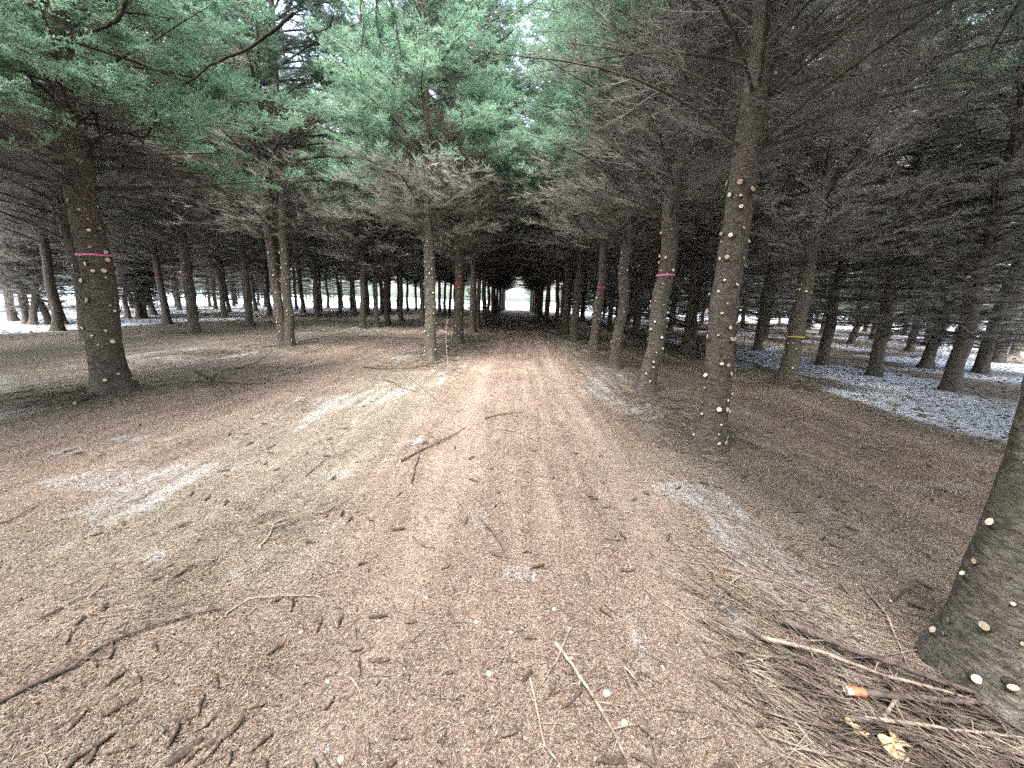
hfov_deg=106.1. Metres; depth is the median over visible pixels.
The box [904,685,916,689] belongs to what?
spruce cone
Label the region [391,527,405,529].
spruce cone
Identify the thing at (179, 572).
spruce cone
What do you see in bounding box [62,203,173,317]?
spruce tree
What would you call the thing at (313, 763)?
spruce cone
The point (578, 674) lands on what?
fallen branch
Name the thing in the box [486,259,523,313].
spruce tree
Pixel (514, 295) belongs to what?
sky
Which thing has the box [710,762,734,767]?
spruce cone
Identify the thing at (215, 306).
spruce tree
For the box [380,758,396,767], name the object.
spruce cone
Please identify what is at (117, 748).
spruce cone
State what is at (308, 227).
spruce tree
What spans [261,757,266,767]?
spruce cone
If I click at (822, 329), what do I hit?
spruce tree
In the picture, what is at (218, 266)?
spruce tree
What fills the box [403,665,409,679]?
spruce cone
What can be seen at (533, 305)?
spruce tree
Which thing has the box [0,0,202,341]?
spruce tree
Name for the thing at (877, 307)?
spruce tree
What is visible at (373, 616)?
spruce cone
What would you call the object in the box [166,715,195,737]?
fallen twig
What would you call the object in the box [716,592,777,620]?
fallen twig
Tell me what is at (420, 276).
spruce tree
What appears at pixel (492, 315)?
spruce tree
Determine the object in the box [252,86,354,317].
spruce tree
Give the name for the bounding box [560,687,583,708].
fallen twig
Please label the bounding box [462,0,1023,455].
spruce tree
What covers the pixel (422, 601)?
twig litter
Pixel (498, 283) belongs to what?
spruce tree
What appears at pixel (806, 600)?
spruce cone
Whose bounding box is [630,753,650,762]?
spruce cone
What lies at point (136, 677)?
spruce cone
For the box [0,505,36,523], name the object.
fallen twig
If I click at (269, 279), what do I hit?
spruce tree
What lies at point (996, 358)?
spruce tree
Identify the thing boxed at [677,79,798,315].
spruce tree
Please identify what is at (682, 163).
spruce tree
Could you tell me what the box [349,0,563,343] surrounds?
spruce tree
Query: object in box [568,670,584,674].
spruce cone
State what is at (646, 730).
spruce cone
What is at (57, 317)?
spruce tree
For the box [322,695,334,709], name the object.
spruce cone
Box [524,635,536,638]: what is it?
spruce cone
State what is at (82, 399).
cut branch
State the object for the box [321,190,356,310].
spruce tree
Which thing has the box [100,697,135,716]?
spruce cone
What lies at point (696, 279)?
spruce tree
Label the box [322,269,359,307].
spruce tree
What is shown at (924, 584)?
spruce cone
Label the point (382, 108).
spruce tree
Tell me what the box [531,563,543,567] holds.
spruce cone
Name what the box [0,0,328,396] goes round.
spruce tree
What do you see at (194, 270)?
spruce tree
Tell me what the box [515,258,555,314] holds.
spruce tree
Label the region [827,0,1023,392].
spruce tree
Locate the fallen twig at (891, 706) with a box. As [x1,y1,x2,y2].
[882,690,903,717]
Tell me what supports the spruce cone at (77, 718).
on the ground
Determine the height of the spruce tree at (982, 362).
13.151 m
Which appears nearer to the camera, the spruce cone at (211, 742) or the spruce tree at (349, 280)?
the spruce cone at (211, 742)
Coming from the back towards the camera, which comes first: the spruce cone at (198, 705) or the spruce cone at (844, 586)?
the spruce cone at (844, 586)
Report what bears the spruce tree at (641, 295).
on the ground
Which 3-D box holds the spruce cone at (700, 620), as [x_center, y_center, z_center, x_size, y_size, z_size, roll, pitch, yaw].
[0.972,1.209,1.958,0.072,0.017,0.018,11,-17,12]
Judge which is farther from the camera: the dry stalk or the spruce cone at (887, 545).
the dry stalk
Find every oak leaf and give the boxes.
[841,717,868,736]
[877,728,911,760]
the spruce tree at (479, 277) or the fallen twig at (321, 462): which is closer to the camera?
the fallen twig at (321, 462)
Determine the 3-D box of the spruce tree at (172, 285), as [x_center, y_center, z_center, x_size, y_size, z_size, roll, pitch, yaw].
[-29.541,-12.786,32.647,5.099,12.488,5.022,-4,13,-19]
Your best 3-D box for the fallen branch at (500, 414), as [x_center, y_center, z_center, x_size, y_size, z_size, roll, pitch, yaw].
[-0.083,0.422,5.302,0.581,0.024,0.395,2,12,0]
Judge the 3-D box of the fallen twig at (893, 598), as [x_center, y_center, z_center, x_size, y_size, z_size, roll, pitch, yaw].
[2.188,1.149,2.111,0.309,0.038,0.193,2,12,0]
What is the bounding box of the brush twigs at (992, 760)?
[618,534,1023,767]
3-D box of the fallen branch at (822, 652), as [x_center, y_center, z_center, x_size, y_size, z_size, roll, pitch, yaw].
[1.542,1.234,1.623,0.742,0.060,0.479,2,12,0]
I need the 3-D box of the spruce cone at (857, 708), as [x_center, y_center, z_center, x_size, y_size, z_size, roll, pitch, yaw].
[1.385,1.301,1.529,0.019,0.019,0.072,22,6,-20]
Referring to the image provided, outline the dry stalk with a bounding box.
[441,316,449,397]
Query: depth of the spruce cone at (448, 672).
1.61 m
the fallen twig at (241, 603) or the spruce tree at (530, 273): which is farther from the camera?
the spruce tree at (530, 273)
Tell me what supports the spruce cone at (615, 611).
on the ground
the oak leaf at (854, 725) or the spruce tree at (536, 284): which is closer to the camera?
the oak leaf at (854, 725)
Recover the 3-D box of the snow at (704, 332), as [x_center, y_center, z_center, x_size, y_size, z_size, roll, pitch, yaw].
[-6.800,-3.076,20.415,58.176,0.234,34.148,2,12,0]
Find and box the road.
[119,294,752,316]
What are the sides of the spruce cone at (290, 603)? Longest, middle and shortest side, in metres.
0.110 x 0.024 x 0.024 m
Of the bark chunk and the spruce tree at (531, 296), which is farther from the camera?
the spruce tree at (531, 296)
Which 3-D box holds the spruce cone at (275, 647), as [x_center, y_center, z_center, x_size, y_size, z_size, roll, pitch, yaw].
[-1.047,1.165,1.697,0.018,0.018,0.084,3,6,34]
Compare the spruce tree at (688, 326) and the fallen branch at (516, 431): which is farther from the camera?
the spruce tree at (688, 326)
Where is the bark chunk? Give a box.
[164,737,202,767]
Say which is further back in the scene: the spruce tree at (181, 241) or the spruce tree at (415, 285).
the spruce tree at (415, 285)
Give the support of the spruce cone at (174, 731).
on the ground
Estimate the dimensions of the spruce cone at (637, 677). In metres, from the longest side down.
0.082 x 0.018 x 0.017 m
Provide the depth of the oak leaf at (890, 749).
1.39 m
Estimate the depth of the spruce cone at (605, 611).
1.96 m
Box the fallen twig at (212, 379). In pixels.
[195,370,223,382]
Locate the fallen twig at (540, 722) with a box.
[513,677,564,767]
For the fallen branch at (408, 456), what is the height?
0.054 m
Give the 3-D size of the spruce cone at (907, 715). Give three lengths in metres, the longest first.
0.096 x 0.021 x 0.020 m
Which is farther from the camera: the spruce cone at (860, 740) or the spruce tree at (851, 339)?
the spruce tree at (851, 339)
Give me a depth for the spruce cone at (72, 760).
1.26 m
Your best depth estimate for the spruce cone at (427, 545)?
2.47 m
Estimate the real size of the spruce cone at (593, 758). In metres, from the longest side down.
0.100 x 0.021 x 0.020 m
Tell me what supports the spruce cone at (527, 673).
on the ground
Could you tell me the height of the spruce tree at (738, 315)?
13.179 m
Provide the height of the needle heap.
0.067 m
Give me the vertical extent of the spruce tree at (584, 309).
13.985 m
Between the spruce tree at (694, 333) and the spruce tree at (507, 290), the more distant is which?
the spruce tree at (507, 290)
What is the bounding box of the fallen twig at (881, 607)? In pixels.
[866,590,912,665]
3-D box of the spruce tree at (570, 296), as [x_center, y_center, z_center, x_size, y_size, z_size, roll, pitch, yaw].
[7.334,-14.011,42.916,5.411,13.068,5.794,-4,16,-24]
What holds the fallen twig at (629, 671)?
on the ground
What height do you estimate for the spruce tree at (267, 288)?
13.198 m
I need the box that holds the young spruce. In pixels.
[464,279,481,308]
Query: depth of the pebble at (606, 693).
1.55 m
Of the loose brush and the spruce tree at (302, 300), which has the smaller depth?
the loose brush
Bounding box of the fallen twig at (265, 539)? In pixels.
[258,514,292,546]
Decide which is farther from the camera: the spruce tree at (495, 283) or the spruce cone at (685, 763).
the spruce tree at (495, 283)
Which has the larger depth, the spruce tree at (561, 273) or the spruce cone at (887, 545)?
the spruce tree at (561, 273)
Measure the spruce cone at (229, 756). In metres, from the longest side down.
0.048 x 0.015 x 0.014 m
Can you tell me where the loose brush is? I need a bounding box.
[638,467,1021,767]
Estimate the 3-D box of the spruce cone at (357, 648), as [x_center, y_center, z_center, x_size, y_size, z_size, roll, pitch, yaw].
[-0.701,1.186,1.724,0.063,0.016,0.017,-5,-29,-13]
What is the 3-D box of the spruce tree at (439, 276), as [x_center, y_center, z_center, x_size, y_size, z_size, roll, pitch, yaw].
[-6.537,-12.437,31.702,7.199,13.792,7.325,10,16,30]
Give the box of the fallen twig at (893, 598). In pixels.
[870,578,937,605]
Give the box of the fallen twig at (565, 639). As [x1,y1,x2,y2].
[539,627,574,698]
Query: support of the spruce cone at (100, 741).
on the ground
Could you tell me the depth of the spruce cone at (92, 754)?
1.28 m
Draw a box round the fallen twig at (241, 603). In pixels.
[226,581,326,613]
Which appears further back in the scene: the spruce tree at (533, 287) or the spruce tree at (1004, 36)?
the spruce tree at (533, 287)
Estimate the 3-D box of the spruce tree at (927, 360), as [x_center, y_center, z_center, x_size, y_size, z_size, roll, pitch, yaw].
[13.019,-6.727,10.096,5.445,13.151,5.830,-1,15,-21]
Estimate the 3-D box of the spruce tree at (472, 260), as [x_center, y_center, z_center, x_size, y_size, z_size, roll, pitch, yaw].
[-1.731,-9.264,16.996,7.339,14.120,7.060,2,12,0]
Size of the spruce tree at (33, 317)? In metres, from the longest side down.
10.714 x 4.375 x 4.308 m
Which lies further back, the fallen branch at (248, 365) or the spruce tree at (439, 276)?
the spruce tree at (439, 276)
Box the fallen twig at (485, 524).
[478,516,514,562]
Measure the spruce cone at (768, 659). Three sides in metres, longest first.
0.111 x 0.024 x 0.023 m
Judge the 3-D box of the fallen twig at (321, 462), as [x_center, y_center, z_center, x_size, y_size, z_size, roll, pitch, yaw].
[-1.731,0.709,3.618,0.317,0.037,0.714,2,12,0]
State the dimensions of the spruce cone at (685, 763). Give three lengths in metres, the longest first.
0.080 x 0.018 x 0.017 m
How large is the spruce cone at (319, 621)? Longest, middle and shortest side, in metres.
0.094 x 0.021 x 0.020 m
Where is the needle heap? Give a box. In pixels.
[2,485,404,640]
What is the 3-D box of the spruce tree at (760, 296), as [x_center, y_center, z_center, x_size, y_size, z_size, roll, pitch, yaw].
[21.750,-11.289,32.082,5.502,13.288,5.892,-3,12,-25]
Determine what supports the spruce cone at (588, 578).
on the ground
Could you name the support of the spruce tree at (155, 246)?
on the ground
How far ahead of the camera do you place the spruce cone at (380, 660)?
1.68 m
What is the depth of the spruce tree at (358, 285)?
49.26 m
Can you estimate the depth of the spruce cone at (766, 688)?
1.61 m
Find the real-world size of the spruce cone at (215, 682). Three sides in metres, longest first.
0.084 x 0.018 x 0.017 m
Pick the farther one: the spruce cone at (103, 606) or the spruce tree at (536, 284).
the spruce tree at (536, 284)
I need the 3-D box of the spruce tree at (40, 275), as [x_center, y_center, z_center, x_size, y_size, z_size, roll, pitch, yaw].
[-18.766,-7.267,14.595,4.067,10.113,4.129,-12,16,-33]
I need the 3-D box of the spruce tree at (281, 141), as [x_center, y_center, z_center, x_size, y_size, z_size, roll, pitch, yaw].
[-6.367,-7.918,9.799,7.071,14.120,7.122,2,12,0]
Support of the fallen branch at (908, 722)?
on the ground
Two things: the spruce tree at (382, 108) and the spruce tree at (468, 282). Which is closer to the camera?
the spruce tree at (382, 108)
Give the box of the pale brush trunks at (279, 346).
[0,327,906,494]
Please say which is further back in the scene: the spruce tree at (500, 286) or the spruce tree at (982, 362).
the spruce tree at (500, 286)
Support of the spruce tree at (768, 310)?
on the ground
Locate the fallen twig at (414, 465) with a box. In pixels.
[406,444,423,485]
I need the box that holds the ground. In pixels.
[0,286,1023,767]
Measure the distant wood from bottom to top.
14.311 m
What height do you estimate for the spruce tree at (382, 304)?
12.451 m
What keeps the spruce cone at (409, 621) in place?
on the ground
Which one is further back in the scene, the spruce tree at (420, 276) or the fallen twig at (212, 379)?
the spruce tree at (420, 276)
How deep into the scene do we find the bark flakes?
1.90 m
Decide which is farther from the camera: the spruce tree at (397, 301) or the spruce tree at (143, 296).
the spruce tree at (397, 301)
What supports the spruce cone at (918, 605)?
on the ground
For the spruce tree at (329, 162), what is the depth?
17.06 m
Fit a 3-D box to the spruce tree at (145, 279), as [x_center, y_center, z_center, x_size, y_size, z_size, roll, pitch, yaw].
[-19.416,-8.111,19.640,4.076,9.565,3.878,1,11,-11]
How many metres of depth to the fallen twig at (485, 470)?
3.54 m
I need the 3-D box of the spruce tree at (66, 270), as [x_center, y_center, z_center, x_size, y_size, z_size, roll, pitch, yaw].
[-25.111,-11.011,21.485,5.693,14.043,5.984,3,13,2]
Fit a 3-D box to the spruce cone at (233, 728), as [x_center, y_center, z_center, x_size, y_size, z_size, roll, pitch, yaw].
[-0.997,1.231,1.381,0.022,0.021,0.089,-14,9,22]
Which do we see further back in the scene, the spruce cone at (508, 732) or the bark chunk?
the spruce cone at (508, 732)
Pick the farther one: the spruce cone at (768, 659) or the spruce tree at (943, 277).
the spruce tree at (943, 277)
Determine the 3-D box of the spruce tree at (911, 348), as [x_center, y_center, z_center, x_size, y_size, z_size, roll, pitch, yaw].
[17.564,-7.579,15.322,5.172,12.863,5.252,-2,13,-17]
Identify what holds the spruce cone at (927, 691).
on the ground
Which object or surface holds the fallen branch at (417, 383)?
on the ground
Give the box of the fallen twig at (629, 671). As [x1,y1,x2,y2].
[624,666,644,694]
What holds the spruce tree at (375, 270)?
on the ground
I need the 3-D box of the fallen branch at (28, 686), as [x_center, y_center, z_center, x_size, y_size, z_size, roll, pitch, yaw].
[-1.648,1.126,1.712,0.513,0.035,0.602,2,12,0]
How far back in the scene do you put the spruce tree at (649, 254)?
16.70 m
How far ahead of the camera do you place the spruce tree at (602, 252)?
11.58 m
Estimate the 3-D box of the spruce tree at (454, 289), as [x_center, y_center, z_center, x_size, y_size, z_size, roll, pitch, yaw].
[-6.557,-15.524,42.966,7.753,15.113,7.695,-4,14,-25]
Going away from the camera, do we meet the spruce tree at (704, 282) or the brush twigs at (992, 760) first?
the brush twigs at (992, 760)
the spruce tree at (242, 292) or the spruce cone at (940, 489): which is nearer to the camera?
the spruce cone at (940, 489)
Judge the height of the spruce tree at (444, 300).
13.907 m
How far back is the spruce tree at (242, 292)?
35.76 m
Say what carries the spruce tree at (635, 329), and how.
on the ground
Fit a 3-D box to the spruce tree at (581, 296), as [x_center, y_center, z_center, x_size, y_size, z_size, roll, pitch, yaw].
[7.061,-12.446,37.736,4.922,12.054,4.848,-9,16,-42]
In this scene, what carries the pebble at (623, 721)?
on the ground
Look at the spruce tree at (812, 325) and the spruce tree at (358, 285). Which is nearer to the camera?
the spruce tree at (812, 325)
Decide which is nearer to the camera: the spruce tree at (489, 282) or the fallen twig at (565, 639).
the fallen twig at (565, 639)
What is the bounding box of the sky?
[24,0,1021,313]
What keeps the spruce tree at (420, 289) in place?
on the ground
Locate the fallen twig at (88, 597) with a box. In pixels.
[87,574,120,598]
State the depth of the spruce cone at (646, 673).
1.63 m
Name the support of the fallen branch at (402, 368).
on the ground
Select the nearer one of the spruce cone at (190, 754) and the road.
the spruce cone at (190, 754)
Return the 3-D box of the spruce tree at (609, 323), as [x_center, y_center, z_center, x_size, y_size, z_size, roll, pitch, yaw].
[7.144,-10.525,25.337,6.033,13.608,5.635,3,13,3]
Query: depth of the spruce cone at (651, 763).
1.30 m
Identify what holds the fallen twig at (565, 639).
on the ground
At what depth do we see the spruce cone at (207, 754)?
1.30 m
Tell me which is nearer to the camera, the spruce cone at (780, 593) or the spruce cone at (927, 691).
the spruce cone at (927, 691)
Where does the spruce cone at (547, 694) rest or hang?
on the ground
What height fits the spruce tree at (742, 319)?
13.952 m
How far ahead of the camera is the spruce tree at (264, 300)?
39.40 m
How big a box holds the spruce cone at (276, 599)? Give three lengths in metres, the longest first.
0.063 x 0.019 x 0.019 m
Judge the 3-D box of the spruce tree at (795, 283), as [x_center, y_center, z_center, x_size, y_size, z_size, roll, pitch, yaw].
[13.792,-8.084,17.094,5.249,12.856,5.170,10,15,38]
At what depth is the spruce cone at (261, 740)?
1.34 m
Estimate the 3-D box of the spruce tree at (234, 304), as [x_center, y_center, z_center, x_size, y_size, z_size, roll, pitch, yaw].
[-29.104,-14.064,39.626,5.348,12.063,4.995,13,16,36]
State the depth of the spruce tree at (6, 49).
3.38 m
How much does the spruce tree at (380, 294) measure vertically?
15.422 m
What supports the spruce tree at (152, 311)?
on the ground
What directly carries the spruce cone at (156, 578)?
on the ground
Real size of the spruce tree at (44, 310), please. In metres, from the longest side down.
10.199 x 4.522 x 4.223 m
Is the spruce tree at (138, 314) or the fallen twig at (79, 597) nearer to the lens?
the fallen twig at (79, 597)
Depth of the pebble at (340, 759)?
1.32 m
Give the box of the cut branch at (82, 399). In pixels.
[73,393,94,404]
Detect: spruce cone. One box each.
[35,607,62,619]
[59,706,87,724]
[61,747,86,767]
[63,630,71,643]
[66,707,88,730]
[73,615,85,625]
[81,729,117,754]
[85,746,97,765]
[96,742,136,755]
[99,602,108,610]
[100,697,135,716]
[103,670,126,687]
[107,648,113,658]
[132,672,140,682]
[150,575,163,580]
[151,640,157,650]
[165,720,180,749]
[168,713,187,723]
[173,568,185,576]
[183,746,198,762]
[191,714,215,733]
[192,734,223,748]
[192,738,221,766]
[194,692,204,715]
[213,673,218,687]
[221,714,244,740]
[225,750,231,766]
[242,701,265,708]
[248,731,272,752]
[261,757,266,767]
[264,642,284,654]
[270,596,282,602]
[288,596,293,611]
[311,758,316,767]
[315,615,322,631]
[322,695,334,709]
[336,613,342,627]
[348,646,362,650]
[355,655,359,676]
[367,657,389,662]
[368,613,387,618]
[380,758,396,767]
[390,733,412,739]
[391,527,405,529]
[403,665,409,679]
[404,619,416,622]
[421,543,434,547]
[443,670,453,674]
[488,550,500,556]
[501,728,519,736]
[522,669,532,681]
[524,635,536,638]
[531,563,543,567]
[542,681,556,700]
[545,654,551,670]
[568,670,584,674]
[585,572,590,586]
[586,754,611,761]
[596,755,626,764]
[598,606,612,617]
[605,537,619,539]
[605,603,622,616]
[619,568,635,571]
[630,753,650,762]
[633,668,640,682]
[635,721,655,738]
[638,667,662,682]
[647,760,660,767]
[674,629,679,641]
[680,758,689,767]
[696,619,710,624]
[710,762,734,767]
[741,681,750,699]
[751,722,764,726]
[753,640,768,646]
[753,656,777,662]
[753,681,780,697]
[774,586,784,598]
[795,568,813,576]
[799,598,817,602]
[804,583,826,593]
[826,541,845,548]
[827,752,840,761]
[833,704,839,719]
[834,507,846,513]
[835,755,851,767]
[842,583,849,593]
[851,701,864,715]
[856,738,872,743]
[878,541,896,547]
[884,700,914,719]
[893,757,901,767]
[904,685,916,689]
[908,601,925,609]
[913,578,933,588]
[923,683,932,695]
[932,488,948,491]
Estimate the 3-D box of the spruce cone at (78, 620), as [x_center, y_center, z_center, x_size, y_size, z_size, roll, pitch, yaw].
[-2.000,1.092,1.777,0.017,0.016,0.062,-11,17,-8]
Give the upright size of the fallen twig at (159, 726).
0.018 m
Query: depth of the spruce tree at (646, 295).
26.44 m
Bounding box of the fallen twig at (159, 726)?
[152,722,165,743]
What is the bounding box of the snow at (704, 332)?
[0,304,1023,451]
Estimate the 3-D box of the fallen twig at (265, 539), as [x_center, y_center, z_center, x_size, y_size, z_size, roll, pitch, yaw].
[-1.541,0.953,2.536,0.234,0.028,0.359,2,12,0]
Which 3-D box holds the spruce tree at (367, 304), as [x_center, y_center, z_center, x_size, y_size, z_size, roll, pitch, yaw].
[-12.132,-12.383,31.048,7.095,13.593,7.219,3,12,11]
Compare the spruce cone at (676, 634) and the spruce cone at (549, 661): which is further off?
the spruce cone at (676, 634)
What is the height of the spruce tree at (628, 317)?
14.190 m
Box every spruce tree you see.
[0,0,116,186]
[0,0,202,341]
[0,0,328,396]
[0,34,144,330]
[0,97,48,203]
[0,114,112,323]
[0,123,113,324]
[0,180,68,323]
[0,194,75,323]
[0,221,60,320]
[13,0,292,332]
[48,132,112,297]
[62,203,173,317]
[63,158,178,318]
[66,48,235,323]
[76,0,384,345]
[103,197,180,317]
[107,158,194,317]
[107,191,200,314]
[138,3,323,325]
[145,232,202,306]
[151,131,276,317]
[154,149,204,309]
[161,205,229,312]
[168,233,237,308]
[176,205,263,311]
[192,245,228,305]
[194,33,338,262]
[214,259,242,305]
[216,248,263,307]
[220,152,316,314]
[225,237,278,310]
[236,247,280,306]
[241,249,270,305]
[250,157,332,312]
[251,252,303,309]
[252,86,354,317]
[279,259,321,309]
[282,0,432,328]
[290,172,345,311]
[291,260,312,296]
[295,258,335,308]
[297,0,536,361]
[301,264,343,307]
[307,126,394,315]
[310,26,423,324]
[311,120,434,327]
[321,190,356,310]
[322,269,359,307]
[325,256,359,309]
[332,229,389,314]
[342,278,372,298]
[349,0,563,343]
[357,272,379,308]
[365,93,437,320]
[369,236,412,313]
[369,279,393,308]
[383,2,541,332]
[389,241,413,312]
[391,240,417,311]
[393,225,452,317]
[393,257,420,310]
[394,269,420,309]
[402,241,455,314]
[403,231,455,280]
[410,247,454,313]
[410,272,441,309]
[420,73,534,327]
[434,108,534,321]
[435,263,468,312]
[436,114,535,324]
[443,275,470,310]
[447,269,469,312]
[450,221,524,319]
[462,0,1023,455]
[464,248,526,281]
[465,237,528,315]
[466,231,529,318]
[481,268,521,286]
[486,5,623,333]
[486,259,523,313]
[486,274,522,312]
[496,0,825,368]
[497,0,732,350]
[499,265,516,312]
[501,273,517,311]
[501,281,519,310]
[507,99,598,324]
[507,162,546,318]
[508,0,676,340]
[510,0,980,392]
[512,112,598,327]
[512,231,562,319]
[513,122,619,329]
[514,249,543,317]
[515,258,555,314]
[517,273,544,312]
[518,169,564,321]
[518,273,532,310]
[519,269,538,313]
[520,279,534,312]
[524,251,562,313]
[554,277,589,311]
[561,268,592,317]
[570,265,594,319]
[571,233,619,323]
[572,232,618,321]
[582,215,636,326]
[587,172,657,319]
[592,97,691,333]
[598,98,725,327]
[607,198,650,323]
[612,0,977,360]
[618,198,657,325]
[629,224,687,327]
[630,82,782,347]
[632,95,711,331]
[647,83,759,336]
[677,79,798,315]
[678,198,716,313]
[685,224,715,313]
[694,0,1023,741]
[699,0,1023,381]
[702,1,864,350]
[707,195,788,333]
[739,155,826,338]
[739,191,787,329]
[744,152,799,320]
[745,187,791,320]
[747,4,997,365]
[750,153,885,320]
[776,162,861,337]
[778,166,850,330]
[781,0,1023,376]
[787,293,823,329]
[813,190,871,334]
[817,77,924,343]
[819,1,1023,354]
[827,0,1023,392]
[837,204,892,323]
[846,159,914,339]
[852,2,1023,368]
[863,7,1019,351]
[903,86,1005,342]
[906,26,1023,373]
[921,159,1023,362]
[929,0,1023,72]
[963,198,1023,355]
[985,11,1023,146]
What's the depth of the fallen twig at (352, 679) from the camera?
1.57 m
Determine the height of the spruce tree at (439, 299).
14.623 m
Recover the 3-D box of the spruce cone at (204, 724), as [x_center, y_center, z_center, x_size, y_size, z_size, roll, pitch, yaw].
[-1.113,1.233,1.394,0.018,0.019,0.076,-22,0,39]
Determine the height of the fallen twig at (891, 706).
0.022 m
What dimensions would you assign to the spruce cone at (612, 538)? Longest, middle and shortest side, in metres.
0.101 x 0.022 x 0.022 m
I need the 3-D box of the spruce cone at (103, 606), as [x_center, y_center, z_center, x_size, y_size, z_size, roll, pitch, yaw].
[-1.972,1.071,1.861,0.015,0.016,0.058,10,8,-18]
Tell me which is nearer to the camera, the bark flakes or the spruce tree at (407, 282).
the bark flakes
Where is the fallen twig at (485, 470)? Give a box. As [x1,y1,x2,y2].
[471,444,505,500]
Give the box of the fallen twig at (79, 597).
[67,594,95,604]
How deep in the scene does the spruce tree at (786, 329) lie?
29.57 m
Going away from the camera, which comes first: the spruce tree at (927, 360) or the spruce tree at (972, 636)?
the spruce tree at (972, 636)
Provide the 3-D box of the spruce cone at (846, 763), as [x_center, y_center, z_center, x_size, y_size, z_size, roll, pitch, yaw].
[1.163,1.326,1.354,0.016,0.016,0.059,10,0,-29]
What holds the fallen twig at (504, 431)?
on the ground
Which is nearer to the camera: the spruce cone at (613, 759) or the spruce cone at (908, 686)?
the spruce cone at (613, 759)
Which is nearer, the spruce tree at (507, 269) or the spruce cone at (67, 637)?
the spruce cone at (67, 637)
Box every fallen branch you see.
[0,593,226,703]
[192,369,234,382]
[222,350,272,370]
[297,332,343,342]
[362,359,453,368]
[382,380,418,391]
[397,369,438,400]
[399,426,466,461]
[484,412,519,418]
[496,427,541,441]
[554,641,643,767]
[643,400,699,411]
[760,633,1011,737]
[765,381,830,393]
[782,617,1023,726]
[843,675,1019,733]
[851,689,1023,764]
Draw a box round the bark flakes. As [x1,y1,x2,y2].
[0,352,1023,767]
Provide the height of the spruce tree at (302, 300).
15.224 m
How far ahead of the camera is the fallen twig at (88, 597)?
1.98 m
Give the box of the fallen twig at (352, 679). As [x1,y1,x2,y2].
[349,676,362,705]
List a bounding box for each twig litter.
[0,349,1016,767]
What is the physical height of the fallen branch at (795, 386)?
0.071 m
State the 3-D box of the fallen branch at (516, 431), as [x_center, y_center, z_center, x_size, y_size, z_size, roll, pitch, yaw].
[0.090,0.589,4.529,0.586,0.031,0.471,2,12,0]
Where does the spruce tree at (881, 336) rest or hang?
on the ground
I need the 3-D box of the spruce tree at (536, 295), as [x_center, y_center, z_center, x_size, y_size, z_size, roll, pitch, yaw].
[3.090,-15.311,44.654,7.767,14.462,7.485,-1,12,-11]
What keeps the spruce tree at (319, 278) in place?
on the ground
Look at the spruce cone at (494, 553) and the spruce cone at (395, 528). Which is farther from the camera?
the spruce cone at (395, 528)
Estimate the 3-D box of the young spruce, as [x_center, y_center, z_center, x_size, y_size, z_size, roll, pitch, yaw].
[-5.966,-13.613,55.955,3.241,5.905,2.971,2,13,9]
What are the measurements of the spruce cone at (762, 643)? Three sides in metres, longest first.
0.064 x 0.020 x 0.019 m
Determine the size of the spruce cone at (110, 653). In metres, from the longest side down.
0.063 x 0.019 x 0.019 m
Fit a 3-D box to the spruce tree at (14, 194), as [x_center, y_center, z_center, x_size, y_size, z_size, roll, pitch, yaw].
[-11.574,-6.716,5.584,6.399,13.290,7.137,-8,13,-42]
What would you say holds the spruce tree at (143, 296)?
on the ground
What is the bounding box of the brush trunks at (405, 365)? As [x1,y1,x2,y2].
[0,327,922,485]
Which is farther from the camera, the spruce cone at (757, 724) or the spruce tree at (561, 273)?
the spruce tree at (561, 273)
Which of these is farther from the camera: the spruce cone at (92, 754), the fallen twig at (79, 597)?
the fallen twig at (79, 597)
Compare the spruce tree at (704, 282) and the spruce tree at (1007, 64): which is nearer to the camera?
the spruce tree at (1007, 64)
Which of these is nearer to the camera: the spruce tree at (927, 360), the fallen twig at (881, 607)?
the fallen twig at (881, 607)
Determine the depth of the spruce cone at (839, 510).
2.97 m
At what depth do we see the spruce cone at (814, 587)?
2.17 m
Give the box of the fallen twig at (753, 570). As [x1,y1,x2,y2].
[718,547,801,590]
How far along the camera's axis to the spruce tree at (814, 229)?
7.24 m
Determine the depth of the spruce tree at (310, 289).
40.17 m
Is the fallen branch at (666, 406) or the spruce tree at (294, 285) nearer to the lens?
the fallen branch at (666, 406)
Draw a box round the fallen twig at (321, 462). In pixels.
[303,450,347,476]
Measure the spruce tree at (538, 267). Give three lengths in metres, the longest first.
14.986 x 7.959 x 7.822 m
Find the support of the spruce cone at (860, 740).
on the ground
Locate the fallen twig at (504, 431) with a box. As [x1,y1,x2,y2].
[494,415,511,446]
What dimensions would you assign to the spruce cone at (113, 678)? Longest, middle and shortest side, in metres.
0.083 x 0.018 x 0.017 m
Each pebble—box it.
[337,754,343,762]
[486,670,491,676]
[602,689,610,697]
[620,718,627,726]
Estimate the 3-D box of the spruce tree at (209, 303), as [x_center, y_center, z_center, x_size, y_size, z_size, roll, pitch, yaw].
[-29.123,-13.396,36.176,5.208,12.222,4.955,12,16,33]
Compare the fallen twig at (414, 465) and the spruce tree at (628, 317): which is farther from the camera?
the spruce tree at (628, 317)
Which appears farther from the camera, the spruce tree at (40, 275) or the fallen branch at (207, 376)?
the spruce tree at (40, 275)
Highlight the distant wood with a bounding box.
[60,261,949,327]

